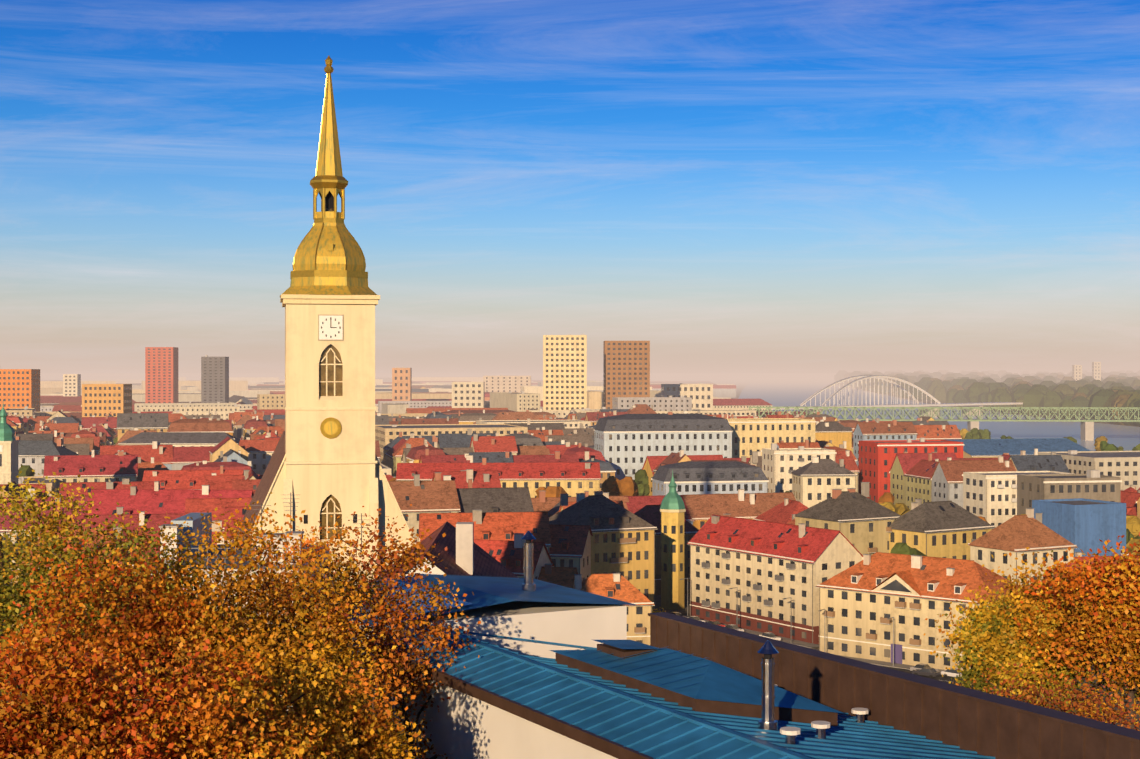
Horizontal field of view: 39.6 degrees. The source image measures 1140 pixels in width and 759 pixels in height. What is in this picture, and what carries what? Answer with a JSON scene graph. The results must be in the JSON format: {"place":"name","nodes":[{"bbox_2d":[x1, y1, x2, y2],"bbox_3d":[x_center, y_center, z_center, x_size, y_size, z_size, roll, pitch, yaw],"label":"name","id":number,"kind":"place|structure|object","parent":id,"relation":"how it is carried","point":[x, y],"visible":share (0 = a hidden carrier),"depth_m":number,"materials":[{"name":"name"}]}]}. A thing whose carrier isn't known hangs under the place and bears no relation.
{"place":"outdoors","nodes":[
{"label":"outdoors","id":0,"kind":"place"},
{"bbox_2d":[0,373,1139,730],"bbox_3d":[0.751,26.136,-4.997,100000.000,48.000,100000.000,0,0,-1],"label":"ground","id":1,"kind":"structure","parent":0,"point":[740,381],"depth_m":13412.52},
{"bbox_2d":[0,404,19,483],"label":"church tower","id":2,"kind":"structure","parent":1,"relation":"on","point":[9,471],"depth_m":445.06,"materials":[{"name":"white paint"}]},
{"bbox_2d":[0,613,195,758],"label":"tree","id":3,"kind":"object","parent":1,"relation":"on","point":[71,687],"visible":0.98,"depth_m":27.63,"materials":[{"name":"orange plant"}]},
{"bbox_2d":[0,464,195,731],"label":"tree","id":4,"kind":"object","parent":1,"relation":"on","point":[7,596],"visible":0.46,"depth_m":41.18,"materials":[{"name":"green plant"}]},
{"bbox_2d":[0,530,274,749],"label":"orange tree","id":5,"kind":"object","parent":1,"relation":"on","point":[131,650],"visible":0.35,"depth_m":35.27,"materials":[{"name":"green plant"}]},
{"bbox_2d":[79,511,296,695],"bbox_3d":[-11.352,10.398,46.828,7.930,13.296,6.849,0,0,-1],"label":"tree","id":6,"kind":"object","parent":1,"relation":"on","point":[177,567],"visible":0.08,"depth_m":46.29,"materials":[{"name":"orange plant"}]},
{"bbox_2d":[58,616,353,758],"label":"tree","id":7,"kind":"object","parent":1,"relation":"on","point":[224,729],"visible":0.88,"depth_m":29.00,"materials":[{"name":"orange plant"}]},
{"bbox_2d":[94,492,410,740],"bbox_3d":[-7.664,9.843,37.708,7.543,14.257,7.302,0,0,-1],"label":"gold tree","id":8,"kind":"object","parent":1,"relation":"on","point":[265,641],"visible":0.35,"depth_m":37.70,"materials":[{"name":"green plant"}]},
{"bbox_2d":[228,525,397,708],"bbox_3d":[-7.221,10.684,45.801,6.800,12.704,6.176,0,0,33],"label":"tree","id":9,"kind":"object","parent":1,"relation":"on","point":[285,599],"visible":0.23,"depth_m":45.26,"materials":[{"name":"orange plant"}]},
{"bbox_2d":[232,431,401,542],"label":"church roof","id":10,"kind":"structure","parent":1,"relation":"on","point":[267,478],"depth_m":225.04,"materials":[{"name":"tile"}]},
{"bbox_2d":[247,56,416,584],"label":"church tower","id":11,"kind":"structure","parent":1,"relation":"on","point":[330,463],"depth_m":194.57,"materials":[{"name":"paint"}]},
{"bbox_2d":[150,492,518,706],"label":"hillside houses","id":12,"kind":"structure","parent":1,"relation":"on","point":[465,555],"depth_m":74.57,"materials":[{"name":"paint"}]},
{"bbox_2d":[248,626,428,758],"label":"tree","id":13,"kind":"object","parent":1,"relation":"on","point":[376,740],"visible":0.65,"depth_m":32.56,"materials":[{"name":"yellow plant"}]},
{"bbox_2d":[299,504,481,758],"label":"tree","id":14,"kind":"object","parent":1,"relation":"on","point":[398,613],"visible":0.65,"depth_m":39.06,"materials":[{"name":"orange plant"}]},
{"bbox_2d":[5,377,961,490],"bbox_3d":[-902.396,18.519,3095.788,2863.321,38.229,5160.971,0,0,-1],"label":"city","id":15,"kind":"object","parent":1,"relation":"on","point":[428,423],"visible":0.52,"depth_m":813.94,"materials":[{"name":"red tile"}]},
{"bbox_2d":[0,334,1100,416],"bbox_3d":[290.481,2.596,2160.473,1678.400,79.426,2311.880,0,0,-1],"label":"high-rise buildings","id":16,"kind":"structure","parent":1,"relation":"on","point":[626,368],"depth_m":1150.71,"materials":[{"name":"beige concrete"}]},
{"bbox_2d":[0,410,1125,669],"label":"buildings","id":17,"kind":"structure","parent":1,"relation":"on","point":[842,568],"depth_m":322.99,"materials":[{"name":"beige paint"}]},
{"bbox_2d":[0,440,1139,649],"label":"city","id":18,"kind":"object","parent":1,"relation":"on","point":[931,477],"visible":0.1,"depth_m":393.36,"materials":[{"name":"red tile"}]},
{"bbox_2d":[0,370,1139,582],"bbox_3d":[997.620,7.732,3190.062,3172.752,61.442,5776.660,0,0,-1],"label":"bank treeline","id":19,"kind":"object","parent":1,"relation":"on","point":[1120,388],"visible":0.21,"depth_m":1928.42,"materials":[{"name":"green plant"}]},
{"bbox_2d":[652,607,665,612],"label":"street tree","id":20,"kind":"object","parent":1,"relation":"on","point":[653,611],"depth_m":290.74,"materials":[{"name":"green plant"}]},
{"bbox_2d":[660,470,685,609],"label":"corner turret","id":21,"kind":"object","parent":1,"relation":"on","point":[672,509],"visible":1,"depth_m":333.31,"materials":[{"name":"yellow paint"}]},
{"bbox_2d":[303,531,1139,758],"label":"foreground building","id":22,"kind":"structure","parent":1,"relation":"on","point":[554,671],"depth_m":35.76,"materials":[{"name":"blue metal"}]},
{"bbox_2d":[680,578,964,665],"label":"street lamps","id":23,"kind":"object","parent":1,"relation":"on","point":[791,620],"visible":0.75,"depth_m":291.68,"materials":[{"name":"metal"}]},
{"bbox_2d":[772,375,1022,416],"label":"arch bridge","id":24,"kind":"structure","parent":1,"relation":"on","point":[884,377],"depth_m":1710.65,"materials":[{"name":"white metal"}]},
{"bbox_2d":[749,406,1139,440],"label":"old bridge","id":25,"kind":"structure","parent":1,"relation":"on","point":[1087,428],"depth_m":1159.79,"materials":[{"name":"green metal"}]},
{"bbox_2d":[940,587,1096,712],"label":"tree","id":26,"kind":"object","parent":1,"relation":"on","point":[1003,648],"visible":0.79,"depth_m":95.16,"materials":[{"name":"yellow plant"}]},
{"bbox_2d":[924,546,1139,730],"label":"tree","id":27,"kind":"object","parent":1,"relation":"on","point":[1022,589],"visible":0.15,"depth_m":98.75,"materials":[{"name":"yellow plant"}]},
{"bbox_2d":[956,646,1139,730],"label":"tree","id":28,"kind":"object","parent":1,"relation":"on","point":[1087,708],"visible":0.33,"depth_m":62.87,"materials":[{"name":"orange plant"}]},
{"bbox_2d":[1000,530,1139,728],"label":"tree","id":29,"kind":"object","parent":1,"relation":"on","point":[1108,621],"visible":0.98,"depth_m":90.50,"materials":[{"name":"orange plant"}]},
{"bbox_2d":[0,0,1139,372],"label":"sky","id":30,"kind":"structure","parent":0,"point":[723,186],"materials":[{"name":"blue"}]},
{"bbox_2d":[683,615,974,689],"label":"street","id":31,"kind":"structure","parent":0,"point":[902,667],"depth_m":271.04,"materials":[{"name":"grey asphalt"}]},
{"bbox_2d":[671,612,962,678],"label":"cars","id":32,"kind":"object","parent":31,"relation":"on","point":[924,669],"visible":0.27,"depth_m":262.63,"materials":[{"name":"paint"}]},
{"bbox_2d":[738,383,1139,450],"bbox_3d":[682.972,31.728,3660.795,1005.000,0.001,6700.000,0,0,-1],"label":"river","id":33,"kind":"structure","parent":0,"point":[1126,438],"depth_m":1763.67,"materials":[{"name":"blue liquid"}]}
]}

